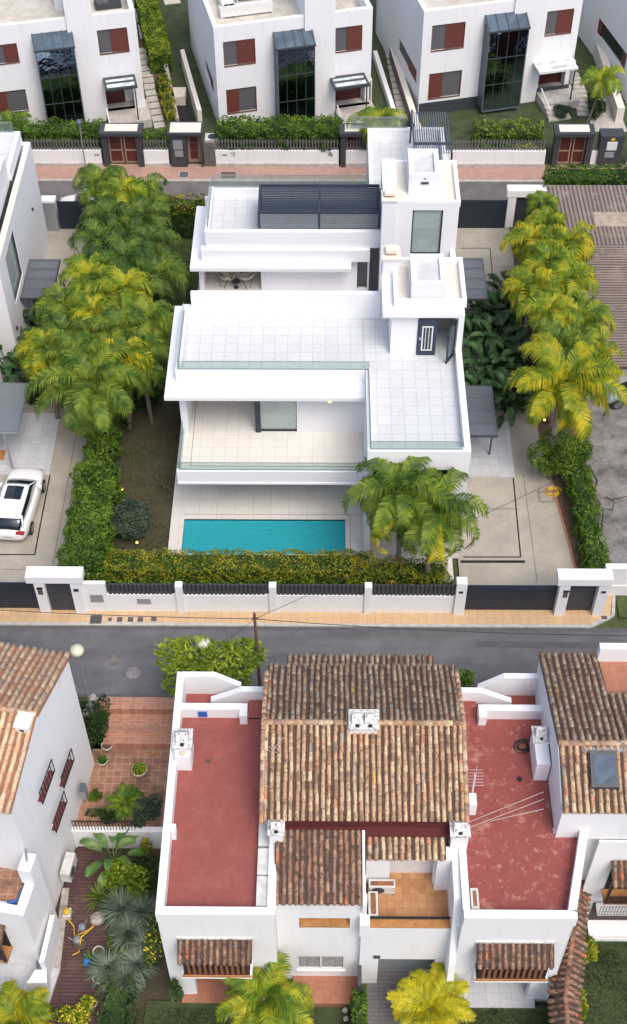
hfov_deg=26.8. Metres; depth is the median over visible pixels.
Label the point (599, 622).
kerb
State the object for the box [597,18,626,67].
window
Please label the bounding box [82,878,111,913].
spiky plant
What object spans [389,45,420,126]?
boundary wall
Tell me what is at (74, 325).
palm tree
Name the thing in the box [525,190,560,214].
palm tree
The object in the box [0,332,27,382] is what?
paddle leaf plant
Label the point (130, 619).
drain cover
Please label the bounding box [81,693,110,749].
shrub
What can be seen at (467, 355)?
paddle leaf plant
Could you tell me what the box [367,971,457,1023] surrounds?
grey driveway
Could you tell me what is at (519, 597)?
gate
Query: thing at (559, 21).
window
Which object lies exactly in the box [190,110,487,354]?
villa
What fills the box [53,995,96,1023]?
flowering shrub
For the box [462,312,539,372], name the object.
paddle leaf plant
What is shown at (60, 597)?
gate
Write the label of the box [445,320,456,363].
door
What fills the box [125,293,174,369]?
palm tree
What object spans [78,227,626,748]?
terrain
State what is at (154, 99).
path
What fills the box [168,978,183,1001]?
shrub
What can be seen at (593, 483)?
shrub
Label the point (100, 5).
lounge sofa
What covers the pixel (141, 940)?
agave plant
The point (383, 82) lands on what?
boundary wall
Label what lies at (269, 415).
window
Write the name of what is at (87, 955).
grass tuft
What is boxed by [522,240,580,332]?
palm tree
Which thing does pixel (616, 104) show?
boundary wall
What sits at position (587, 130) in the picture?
gate portal
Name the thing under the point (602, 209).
house
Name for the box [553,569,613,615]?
gate portal
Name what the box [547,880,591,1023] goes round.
garden wall
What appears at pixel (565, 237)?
palm tree
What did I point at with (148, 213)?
palm tree
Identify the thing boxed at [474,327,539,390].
paddle leaf plant
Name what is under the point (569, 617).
sidewalk tan
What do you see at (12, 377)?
paddle leaf plant
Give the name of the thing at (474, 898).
air conditioner
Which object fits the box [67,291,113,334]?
palm tree
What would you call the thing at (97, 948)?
plant pot
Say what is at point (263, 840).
storage box
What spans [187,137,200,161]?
gate
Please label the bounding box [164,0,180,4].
path
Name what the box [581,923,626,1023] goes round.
lawn
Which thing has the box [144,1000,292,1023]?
lawn front
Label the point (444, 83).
window
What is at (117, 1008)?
hedge
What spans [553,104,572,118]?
shrub
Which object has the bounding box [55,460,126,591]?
hedge
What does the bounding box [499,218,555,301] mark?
palm tree
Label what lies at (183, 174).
drain cover
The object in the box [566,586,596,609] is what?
gate
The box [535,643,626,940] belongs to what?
townhouse
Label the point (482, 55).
house
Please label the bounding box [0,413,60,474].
grey patio
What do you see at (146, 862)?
shrub
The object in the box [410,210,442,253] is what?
window
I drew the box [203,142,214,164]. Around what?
gate
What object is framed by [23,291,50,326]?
paddle leaf plant
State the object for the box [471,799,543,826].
washing line
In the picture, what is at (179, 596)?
garden wall
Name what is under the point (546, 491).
hose reel
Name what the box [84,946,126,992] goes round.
agave plant
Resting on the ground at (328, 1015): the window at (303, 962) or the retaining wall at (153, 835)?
the retaining wall at (153, 835)
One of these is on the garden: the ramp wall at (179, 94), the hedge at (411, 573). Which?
the ramp wall at (179, 94)
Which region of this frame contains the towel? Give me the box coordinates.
[198,711,206,716]
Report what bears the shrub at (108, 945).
on the garden bed at (154, 990)
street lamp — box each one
[70,644,92,713]
[76,119,85,164]
[197,637,209,648]
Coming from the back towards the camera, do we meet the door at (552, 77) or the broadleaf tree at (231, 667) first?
the door at (552, 77)
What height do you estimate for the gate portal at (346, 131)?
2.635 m
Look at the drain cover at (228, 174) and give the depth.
85.09 m
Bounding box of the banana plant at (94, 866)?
[79,825,147,888]
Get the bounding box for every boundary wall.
[373,50,400,124]
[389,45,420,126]
[593,42,624,121]
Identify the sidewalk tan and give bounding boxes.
[0,595,611,624]
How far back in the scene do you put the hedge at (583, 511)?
64.33 m
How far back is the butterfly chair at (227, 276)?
72.13 m
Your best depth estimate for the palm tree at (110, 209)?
73.80 m
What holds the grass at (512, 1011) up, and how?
on the lawn side at (527, 1010)
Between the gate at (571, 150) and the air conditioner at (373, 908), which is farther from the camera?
the gate at (571, 150)
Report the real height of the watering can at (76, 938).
0.430 m
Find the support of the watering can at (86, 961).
on the deck at (72, 987)
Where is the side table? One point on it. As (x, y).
(236, 281)
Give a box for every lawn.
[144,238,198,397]
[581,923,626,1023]
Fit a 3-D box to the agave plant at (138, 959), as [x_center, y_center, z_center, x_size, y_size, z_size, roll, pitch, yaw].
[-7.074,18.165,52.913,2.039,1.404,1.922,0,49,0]
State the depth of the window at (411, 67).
89.74 m
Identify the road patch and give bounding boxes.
[185,641,617,686]
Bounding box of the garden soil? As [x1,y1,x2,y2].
[105,398,180,590]
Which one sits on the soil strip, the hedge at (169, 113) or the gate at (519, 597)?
the hedge at (169, 113)
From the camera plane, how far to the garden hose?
54.10 m
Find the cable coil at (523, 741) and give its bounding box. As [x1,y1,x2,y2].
[513,739,529,753]
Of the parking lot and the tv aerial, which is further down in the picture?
the tv aerial
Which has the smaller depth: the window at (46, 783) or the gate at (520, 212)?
the window at (46, 783)
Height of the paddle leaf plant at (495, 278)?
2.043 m
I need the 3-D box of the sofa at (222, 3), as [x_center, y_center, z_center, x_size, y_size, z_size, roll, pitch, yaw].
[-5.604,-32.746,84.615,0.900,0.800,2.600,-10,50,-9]
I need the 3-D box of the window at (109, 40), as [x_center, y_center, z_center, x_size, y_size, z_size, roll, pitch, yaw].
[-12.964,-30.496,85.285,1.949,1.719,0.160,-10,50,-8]
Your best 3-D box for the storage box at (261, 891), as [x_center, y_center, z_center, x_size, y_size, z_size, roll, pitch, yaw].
[-1.858,13.815,47.706,0.400,0.430,1.140,0,49,0]
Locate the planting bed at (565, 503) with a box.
[509,224,595,568]
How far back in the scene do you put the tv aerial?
49.52 m
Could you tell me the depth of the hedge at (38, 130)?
84.88 m
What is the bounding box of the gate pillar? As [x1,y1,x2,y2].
[41,195,60,230]
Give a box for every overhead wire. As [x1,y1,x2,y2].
[2,610,247,618]
[180,620,252,672]
[257,458,602,617]
[259,619,626,635]
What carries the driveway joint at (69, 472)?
on the driveway at (12, 568)
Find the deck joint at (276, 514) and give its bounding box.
[228,514,350,549]
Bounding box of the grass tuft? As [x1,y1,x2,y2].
[79,948,98,970]
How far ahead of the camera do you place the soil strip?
91.72 m
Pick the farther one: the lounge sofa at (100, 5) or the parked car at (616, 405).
the lounge sofa at (100, 5)
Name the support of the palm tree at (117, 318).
on the garden soil
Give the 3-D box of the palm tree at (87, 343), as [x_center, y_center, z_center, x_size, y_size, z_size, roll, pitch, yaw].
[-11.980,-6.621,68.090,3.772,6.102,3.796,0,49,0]
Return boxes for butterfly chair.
[216,272,236,287]
[237,272,254,288]
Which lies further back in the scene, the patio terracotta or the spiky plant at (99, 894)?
the patio terracotta
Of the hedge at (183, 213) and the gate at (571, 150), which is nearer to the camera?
the hedge at (183, 213)
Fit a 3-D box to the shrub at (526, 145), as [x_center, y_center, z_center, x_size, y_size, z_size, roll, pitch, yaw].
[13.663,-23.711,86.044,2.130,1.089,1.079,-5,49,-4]
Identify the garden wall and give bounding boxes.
[22,139,626,166]
[81,577,467,614]
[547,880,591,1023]
[605,563,626,594]
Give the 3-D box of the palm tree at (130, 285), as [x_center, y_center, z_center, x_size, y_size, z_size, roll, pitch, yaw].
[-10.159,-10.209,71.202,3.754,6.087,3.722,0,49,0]
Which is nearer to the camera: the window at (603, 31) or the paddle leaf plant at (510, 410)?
the paddle leaf plant at (510, 410)
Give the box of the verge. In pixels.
[615,595,626,618]
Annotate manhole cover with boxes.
[106,653,119,664]
[126,667,140,678]
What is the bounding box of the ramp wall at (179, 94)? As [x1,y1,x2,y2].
[164,49,201,120]
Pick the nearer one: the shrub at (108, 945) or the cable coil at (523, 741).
the cable coil at (523, 741)
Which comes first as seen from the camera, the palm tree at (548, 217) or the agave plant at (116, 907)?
the agave plant at (116, 907)
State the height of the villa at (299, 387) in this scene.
10.950 m
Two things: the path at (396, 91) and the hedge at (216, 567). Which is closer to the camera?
the hedge at (216, 567)
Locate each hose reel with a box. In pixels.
[62,908,71,919]
[539,485,554,501]
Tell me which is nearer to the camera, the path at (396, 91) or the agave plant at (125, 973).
the agave plant at (125, 973)
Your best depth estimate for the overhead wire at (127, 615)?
54.33 m
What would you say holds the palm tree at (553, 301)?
on the planting bed at (565, 503)
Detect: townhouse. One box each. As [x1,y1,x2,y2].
[0,642,93,1003]
[155,653,588,1007]
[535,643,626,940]
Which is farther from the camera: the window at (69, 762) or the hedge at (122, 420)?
the hedge at (122, 420)
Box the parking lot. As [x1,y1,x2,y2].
[578,398,626,562]
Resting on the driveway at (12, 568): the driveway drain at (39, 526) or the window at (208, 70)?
the driveway drain at (39, 526)
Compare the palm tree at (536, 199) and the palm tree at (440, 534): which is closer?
the palm tree at (440, 534)
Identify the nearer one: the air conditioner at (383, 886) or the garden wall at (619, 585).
the air conditioner at (383, 886)
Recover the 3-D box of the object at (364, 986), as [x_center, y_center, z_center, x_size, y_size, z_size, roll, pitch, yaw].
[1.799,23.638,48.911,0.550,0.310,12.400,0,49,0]
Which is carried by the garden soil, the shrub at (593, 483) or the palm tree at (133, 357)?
the palm tree at (133, 357)
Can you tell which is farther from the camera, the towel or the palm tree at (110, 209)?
the palm tree at (110, 209)
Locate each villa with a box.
[0,122,60,367]
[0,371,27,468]
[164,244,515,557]
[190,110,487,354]
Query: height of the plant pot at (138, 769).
0.650 m
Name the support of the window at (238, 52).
in the house at (307, 58)
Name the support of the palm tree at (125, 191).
on the garden lawn at (196, 279)
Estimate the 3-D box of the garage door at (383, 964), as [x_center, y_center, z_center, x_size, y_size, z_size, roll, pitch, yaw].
[3.625,17.655,52.177,2.300,2.800,0.050,0,49,0]
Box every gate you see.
[0,582,39,607]
[46,584,75,609]
[56,201,118,228]
[108,137,138,162]
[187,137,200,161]
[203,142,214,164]
[346,137,366,148]
[458,200,507,226]
[465,585,557,609]
[513,197,531,223]
[557,137,586,163]
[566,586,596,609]
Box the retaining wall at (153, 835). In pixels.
[71,820,162,847]
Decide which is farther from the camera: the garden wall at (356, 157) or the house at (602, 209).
the garden wall at (356, 157)
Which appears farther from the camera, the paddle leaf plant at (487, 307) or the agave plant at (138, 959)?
the paddle leaf plant at (487, 307)
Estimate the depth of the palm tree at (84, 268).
70.36 m
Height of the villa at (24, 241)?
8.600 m
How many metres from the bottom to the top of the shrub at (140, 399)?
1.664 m
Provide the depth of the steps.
58.73 m
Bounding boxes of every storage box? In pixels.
[256,876,267,906]
[257,848,268,875]
[258,820,268,847]
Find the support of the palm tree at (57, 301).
on the driveway at (12, 568)
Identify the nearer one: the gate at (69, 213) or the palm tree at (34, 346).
the palm tree at (34, 346)
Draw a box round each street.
[0,628,626,696]
[38,181,543,222]
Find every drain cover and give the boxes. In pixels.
[89,615,102,623]
[116,616,123,622]
[127,616,134,622]
[136,616,143,622]
[150,617,157,621]
[179,171,188,177]
[220,171,236,178]
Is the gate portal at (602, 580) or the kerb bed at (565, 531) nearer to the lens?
the gate portal at (602, 580)
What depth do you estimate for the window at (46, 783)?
50.96 m
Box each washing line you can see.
[470,792,542,821]
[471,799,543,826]
[491,809,542,820]
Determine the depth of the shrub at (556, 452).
65.96 m
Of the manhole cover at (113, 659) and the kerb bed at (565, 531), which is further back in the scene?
the kerb bed at (565, 531)
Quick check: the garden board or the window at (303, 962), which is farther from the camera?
the garden board
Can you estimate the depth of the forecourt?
88.91 m
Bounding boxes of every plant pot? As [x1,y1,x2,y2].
[74,938,85,950]
[92,945,103,956]
[97,755,108,766]
[101,740,111,751]
[131,762,146,777]
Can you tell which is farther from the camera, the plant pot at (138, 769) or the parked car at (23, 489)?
the parked car at (23, 489)
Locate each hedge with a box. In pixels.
[0,116,104,153]
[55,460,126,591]
[62,336,139,432]
[75,405,123,469]
[94,973,140,1023]
[104,547,376,588]
[134,0,172,73]
[143,126,169,148]
[157,72,176,128]
[161,192,205,238]
[214,113,343,155]
[349,988,368,1023]
[368,554,453,584]
[470,114,545,148]
[542,163,626,186]
[560,448,611,568]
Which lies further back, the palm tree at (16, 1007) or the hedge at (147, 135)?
the hedge at (147, 135)
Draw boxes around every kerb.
[0,595,615,627]
[38,179,543,181]
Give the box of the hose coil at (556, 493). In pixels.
[545,486,561,496]
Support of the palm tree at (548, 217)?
on the planting bed at (565, 503)
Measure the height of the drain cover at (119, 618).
0.034 m
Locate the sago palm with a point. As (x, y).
(123, 801)
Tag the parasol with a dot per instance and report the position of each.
(13, 901)
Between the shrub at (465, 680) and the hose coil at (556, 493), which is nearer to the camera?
the shrub at (465, 680)
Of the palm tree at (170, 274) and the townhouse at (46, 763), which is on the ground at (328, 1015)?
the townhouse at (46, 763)
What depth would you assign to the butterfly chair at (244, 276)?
72.09 m
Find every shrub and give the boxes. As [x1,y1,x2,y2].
[10,376,59,404]
[48,381,68,408]
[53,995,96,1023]
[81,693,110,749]
[84,806,118,823]
[87,787,103,801]
[101,857,149,900]
[105,914,154,982]
[111,498,151,539]
[130,378,163,411]
[130,793,163,827]
[130,855,159,896]
[142,914,163,968]
[155,63,170,89]
[168,978,183,1001]
[459,668,475,686]
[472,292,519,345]
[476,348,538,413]
[511,143,536,147]
[526,427,593,479]
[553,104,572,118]
[579,989,588,1021]
[583,935,598,963]
[587,85,606,120]
[587,462,596,505]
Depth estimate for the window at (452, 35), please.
85.62 m
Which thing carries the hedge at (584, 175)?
on the street at (468, 190)
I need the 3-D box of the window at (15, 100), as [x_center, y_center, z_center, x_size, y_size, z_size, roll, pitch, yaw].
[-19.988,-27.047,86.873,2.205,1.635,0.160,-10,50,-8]
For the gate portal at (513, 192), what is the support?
on the street at (468, 190)
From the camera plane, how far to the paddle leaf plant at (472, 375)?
70.14 m
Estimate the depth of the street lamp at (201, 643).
55.49 m
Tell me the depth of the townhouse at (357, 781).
49.16 m
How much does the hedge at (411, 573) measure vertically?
2.103 m
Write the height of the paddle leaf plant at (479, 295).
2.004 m
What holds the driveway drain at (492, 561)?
on the driveway at (497, 527)
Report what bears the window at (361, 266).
in the villa at (311, 237)
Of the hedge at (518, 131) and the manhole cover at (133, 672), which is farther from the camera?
the hedge at (518, 131)
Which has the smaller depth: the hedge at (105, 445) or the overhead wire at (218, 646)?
the overhead wire at (218, 646)
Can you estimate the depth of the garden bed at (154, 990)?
53.01 m
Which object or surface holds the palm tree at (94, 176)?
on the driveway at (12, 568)
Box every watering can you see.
[68,935,82,943]
[78,919,86,931]
[84,954,90,966]
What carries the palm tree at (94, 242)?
on the driveway at (12, 568)
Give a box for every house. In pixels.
[0,0,152,127]
[187,0,374,123]
[375,0,582,121]
[547,185,626,397]
[578,0,626,102]
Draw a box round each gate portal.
[25,566,86,613]
[98,123,144,166]
[167,121,203,166]
[340,123,368,166]
[504,185,546,227]
[550,123,595,167]
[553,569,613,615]
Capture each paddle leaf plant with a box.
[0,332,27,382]
[0,352,42,398]
[20,313,46,338]
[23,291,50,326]
[461,339,516,395]
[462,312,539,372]
[462,316,502,372]
[464,366,516,421]
[465,290,521,337]
[468,289,536,342]
[469,369,533,428]
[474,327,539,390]
[480,270,531,315]
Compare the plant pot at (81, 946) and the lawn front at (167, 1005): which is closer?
the lawn front at (167, 1005)
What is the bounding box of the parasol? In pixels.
[0,888,21,903]
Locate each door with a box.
[105,90,125,103]
[335,88,360,100]
[378,959,433,970]
[416,318,437,354]
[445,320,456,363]
[538,72,561,83]
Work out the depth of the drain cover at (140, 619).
61.81 m
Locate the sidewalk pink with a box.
[35,164,625,179]
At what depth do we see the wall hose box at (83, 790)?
55.37 m
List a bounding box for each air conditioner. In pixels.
[60,852,77,881]
[205,133,219,150]
[368,879,394,894]
[368,891,378,915]
[469,888,479,909]
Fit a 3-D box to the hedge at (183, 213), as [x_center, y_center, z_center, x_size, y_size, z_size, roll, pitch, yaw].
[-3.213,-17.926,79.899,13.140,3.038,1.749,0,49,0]
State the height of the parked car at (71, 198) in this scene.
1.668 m
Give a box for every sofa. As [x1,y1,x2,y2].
[94,0,121,10]
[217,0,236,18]
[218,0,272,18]
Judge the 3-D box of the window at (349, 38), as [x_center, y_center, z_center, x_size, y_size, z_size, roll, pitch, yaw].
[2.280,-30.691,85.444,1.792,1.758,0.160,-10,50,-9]
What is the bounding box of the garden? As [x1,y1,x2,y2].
[90,0,626,164]
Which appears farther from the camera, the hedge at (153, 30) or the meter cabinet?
the hedge at (153, 30)
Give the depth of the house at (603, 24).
91.27 m
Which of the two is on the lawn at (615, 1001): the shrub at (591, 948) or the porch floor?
the shrub at (591, 948)
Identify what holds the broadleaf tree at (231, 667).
on the terrain at (278, 537)
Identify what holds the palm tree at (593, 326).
on the planting bed at (565, 503)
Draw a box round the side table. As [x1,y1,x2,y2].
[232,279,239,288]
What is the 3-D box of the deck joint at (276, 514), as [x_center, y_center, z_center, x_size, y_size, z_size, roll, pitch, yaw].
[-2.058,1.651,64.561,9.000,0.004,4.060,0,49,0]
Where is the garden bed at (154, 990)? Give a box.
[102,849,176,1023]
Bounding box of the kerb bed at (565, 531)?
[541,441,576,568]
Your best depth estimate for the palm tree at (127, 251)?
71.05 m
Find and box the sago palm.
[105,782,144,822]
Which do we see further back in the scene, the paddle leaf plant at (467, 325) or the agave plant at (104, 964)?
the paddle leaf plant at (467, 325)
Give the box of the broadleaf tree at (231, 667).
[153,633,268,696]
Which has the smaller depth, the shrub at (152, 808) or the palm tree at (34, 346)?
the shrub at (152, 808)
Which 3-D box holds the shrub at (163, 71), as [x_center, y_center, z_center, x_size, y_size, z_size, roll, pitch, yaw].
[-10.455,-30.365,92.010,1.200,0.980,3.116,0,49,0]
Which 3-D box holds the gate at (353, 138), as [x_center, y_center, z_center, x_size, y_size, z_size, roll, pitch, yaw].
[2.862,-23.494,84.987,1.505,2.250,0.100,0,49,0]
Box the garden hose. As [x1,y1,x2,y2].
[66,918,93,954]
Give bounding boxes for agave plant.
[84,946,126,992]
[95,884,142,935]
[104,912,147,952]
[105,960,144,1001]
[114,945,160,987]
[119,891,155,928]
[126,923,165,966]
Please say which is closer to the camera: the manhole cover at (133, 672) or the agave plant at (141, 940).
the agave plant at (141, 940)
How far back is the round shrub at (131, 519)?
63.80 m
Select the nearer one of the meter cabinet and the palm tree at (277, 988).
the palm tree at (277, 988)
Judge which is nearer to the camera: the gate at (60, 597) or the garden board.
the gate at (60, 597)
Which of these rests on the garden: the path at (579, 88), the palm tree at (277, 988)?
the path at (579, 88)
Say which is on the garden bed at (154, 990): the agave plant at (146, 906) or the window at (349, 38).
the agave plant at (146, 906)
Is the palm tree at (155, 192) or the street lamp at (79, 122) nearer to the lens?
the palm tree at (155, 192)
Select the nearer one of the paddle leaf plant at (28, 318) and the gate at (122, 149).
the paddle leaf plant at (28, 318)
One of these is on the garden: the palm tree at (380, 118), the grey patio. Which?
the palm tree at (380, 118)
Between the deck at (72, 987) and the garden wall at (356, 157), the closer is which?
the deck at (72, 987)
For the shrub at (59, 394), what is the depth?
70.28 m
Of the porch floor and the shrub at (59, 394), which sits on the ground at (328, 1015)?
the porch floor
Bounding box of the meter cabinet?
[596,128,624,167]
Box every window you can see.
[0,43,19,64]
[0,89,28,114]
[5,231,21,300]
[38,759,54,804]
[51,791,67,832]
[59,748,74,788]
[97,27,129,54]
[206,62,213,91]
[223,38,255,67]
[226,86,256,114]
[254,401,296,432]
[297,956,344,968]
[335,25,362,53]
[357,262,367,287]
[370,470,451,548]
[400,40,416,81]
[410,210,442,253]
[428,70,461,99]
[431,22,465,51]
[544,8,574,36]
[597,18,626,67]
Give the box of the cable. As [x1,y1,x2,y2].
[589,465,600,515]
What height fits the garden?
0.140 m
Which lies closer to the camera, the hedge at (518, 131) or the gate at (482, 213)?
the gate at (482, 213)
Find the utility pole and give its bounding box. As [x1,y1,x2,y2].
[252,612,261,685]
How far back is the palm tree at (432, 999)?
50.03 m
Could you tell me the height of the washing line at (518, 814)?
0.117 m
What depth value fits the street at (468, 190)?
84.29 m
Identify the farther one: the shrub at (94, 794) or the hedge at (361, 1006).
the shrub at (94, 794)
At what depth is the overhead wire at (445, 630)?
54.01 m
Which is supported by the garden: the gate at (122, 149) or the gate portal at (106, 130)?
the gate portal at (106, 130)
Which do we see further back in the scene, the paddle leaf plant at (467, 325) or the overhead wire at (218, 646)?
the paddle leaf plant at (467, 325)
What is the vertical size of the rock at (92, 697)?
0.281 m
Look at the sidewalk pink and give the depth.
85.25 m
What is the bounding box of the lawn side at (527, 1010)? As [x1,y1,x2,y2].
[458,1006,550,1023]
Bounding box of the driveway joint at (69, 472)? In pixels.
[53,425,536,577]
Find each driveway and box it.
[0,227,106,581]
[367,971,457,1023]
[455,228,574,609]
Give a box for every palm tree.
[0,109,31,124]
[0,979,53,1023]
[13,327,69,418]
[23,339,150,439]
[30,283,92,330]
[36,311,98,345]
[40,329,105,384]
[58,251,119,300]
[67,217,127,292]
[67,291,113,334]
[71,162,127,206]
[79,194,137,237]
[84,303,147,345]
[87,265,155,309]
[93,336,154,430]
[95,176,151,215]
[95,232,158,279]
[115,194,173,237]
[115,332,169,423]
[117,224,186,305]
[119,172,169,211]
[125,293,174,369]
[137,250,193,343]
[215,951,314,1023]
[341,455,458,563]
[346,105,407,143]
[368,466,488,572]
[386,962,475,1023]
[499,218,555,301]
[500,265,555,355]
[502,332,626,477]
[516,289,585,334]
[520,318,600,424]
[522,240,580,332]
[524,206,566,231]
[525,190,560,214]
[542,260,599,348]
[545,220,595,263]
[556,299,615,344]
[568,338,624,431]
[579,64,625,122]
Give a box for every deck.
[45,846,123,1023]
[168,422,453,582]
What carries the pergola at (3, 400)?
on the driveway at (12, 568)
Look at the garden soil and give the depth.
68.23 m
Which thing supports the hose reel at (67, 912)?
attached to the townhouse at (46, 763)
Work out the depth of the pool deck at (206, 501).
66.21 m
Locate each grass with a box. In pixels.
[138,940,626,1023]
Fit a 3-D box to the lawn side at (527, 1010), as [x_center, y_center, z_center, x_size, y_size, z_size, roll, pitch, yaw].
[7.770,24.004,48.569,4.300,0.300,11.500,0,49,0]
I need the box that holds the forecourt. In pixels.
[590,92,626,131]
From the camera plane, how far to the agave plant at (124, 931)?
53.60 m
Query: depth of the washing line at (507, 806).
49.23 m
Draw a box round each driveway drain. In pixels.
[0,475,50,554]
[460,560,524,562]
[463,478,520,557]
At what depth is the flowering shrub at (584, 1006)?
51.66 m
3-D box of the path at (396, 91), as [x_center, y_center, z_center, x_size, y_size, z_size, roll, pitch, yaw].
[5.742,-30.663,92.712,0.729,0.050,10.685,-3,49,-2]
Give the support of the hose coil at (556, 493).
on the driveway at (497, 527)
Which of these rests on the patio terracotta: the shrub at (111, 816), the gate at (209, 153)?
the shrub at (111, 816)
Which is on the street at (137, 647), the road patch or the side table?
the road patch
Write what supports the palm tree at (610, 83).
on the garden
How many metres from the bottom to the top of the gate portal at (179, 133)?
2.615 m
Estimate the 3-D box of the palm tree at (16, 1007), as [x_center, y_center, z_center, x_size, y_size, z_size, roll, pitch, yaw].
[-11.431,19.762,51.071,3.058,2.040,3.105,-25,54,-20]
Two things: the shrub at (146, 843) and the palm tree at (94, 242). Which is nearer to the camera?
the shrub at (146, 843)
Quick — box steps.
[100,697,174,748]
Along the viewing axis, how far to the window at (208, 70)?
88.66 m
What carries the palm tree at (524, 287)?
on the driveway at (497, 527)
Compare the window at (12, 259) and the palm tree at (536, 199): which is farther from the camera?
the palm tree at (536, 199)
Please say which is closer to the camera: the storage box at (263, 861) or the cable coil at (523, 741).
the storage box at (263, 861)
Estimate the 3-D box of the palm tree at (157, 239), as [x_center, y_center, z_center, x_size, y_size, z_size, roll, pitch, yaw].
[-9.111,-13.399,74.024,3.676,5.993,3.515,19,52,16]
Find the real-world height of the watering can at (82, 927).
0.374 m
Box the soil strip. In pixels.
[138,38,166,132]
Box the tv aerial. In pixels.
[468,768,483,814]
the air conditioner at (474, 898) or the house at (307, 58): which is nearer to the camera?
the air conditioner at (474, 898)
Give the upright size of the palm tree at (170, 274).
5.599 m
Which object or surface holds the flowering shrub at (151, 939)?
on the garden bed at (154, 990)
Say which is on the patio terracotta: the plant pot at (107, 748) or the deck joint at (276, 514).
the plant pot at (107, 748)
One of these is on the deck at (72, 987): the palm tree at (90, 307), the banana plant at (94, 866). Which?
the banana plant at (94, 866)
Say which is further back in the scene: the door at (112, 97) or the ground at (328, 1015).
the door at (112, 97)
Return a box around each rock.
[89,694,95,700]
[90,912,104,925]
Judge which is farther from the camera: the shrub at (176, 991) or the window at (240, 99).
the window at (240, 99)
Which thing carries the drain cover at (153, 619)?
on the sidewalk tan
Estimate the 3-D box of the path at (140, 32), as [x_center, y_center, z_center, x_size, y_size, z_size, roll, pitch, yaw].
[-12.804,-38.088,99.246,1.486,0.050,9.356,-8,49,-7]
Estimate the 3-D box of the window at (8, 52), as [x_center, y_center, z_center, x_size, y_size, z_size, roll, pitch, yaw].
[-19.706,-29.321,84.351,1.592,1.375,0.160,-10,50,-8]
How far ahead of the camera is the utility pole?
55.09 m
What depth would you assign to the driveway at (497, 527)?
66.15 m
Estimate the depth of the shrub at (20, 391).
70.99 m
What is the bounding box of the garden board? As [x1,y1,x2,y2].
[0,450,5,459]
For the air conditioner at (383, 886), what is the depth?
49.76 m
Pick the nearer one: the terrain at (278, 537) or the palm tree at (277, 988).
the palm tree at (277, 988)
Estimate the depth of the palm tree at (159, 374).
66.52 m
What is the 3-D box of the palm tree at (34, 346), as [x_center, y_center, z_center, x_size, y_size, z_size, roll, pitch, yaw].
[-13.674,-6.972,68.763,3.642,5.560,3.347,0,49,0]
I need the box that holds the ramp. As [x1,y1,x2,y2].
[176,98,193,120]
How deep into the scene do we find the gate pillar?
80.29 m
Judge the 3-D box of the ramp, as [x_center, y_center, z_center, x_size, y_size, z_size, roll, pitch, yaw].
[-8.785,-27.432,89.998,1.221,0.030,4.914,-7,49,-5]
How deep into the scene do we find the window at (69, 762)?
53.49 m
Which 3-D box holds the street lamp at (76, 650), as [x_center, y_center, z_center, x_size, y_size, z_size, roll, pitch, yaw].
[-9.837,7.302,56.632,0.600,5.140,0.591,0,49,0]
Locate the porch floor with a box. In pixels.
[293,976,356,1006]
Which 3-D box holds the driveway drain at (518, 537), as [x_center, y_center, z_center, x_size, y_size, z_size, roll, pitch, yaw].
[8.791,0.239,65.933,2.957,0.016,5.269,0,49,0]
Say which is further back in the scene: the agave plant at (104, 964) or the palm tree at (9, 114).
the palm tree at (9, 114)
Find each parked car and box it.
[0,467,45,539]
[60,190,93,200]
[599,381,626,409]
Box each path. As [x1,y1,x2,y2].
[133,0,142,38]
[139,47,164,128]
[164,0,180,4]
[385,52,407,118]
[573,72,588,115]
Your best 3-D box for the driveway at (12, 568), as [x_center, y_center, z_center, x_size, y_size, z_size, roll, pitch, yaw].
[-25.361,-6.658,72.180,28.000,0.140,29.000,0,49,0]
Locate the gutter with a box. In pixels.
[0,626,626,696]
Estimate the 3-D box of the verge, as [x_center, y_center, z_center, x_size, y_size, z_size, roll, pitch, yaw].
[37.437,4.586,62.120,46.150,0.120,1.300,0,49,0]
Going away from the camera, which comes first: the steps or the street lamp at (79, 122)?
the steps
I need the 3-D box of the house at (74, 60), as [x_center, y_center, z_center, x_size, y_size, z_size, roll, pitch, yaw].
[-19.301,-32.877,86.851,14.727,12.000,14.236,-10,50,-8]
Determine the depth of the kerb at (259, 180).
84.68 m
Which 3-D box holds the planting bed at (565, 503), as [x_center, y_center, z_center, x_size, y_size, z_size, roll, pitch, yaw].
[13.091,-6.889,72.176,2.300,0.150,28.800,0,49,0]
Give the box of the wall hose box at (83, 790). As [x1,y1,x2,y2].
[79,783,87,799]
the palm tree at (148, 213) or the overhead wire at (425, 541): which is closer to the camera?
the overhead wire at (425, 541)
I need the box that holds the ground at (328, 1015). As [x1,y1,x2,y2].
[55,848,553,1023]
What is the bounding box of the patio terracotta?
[76,749,169,826]

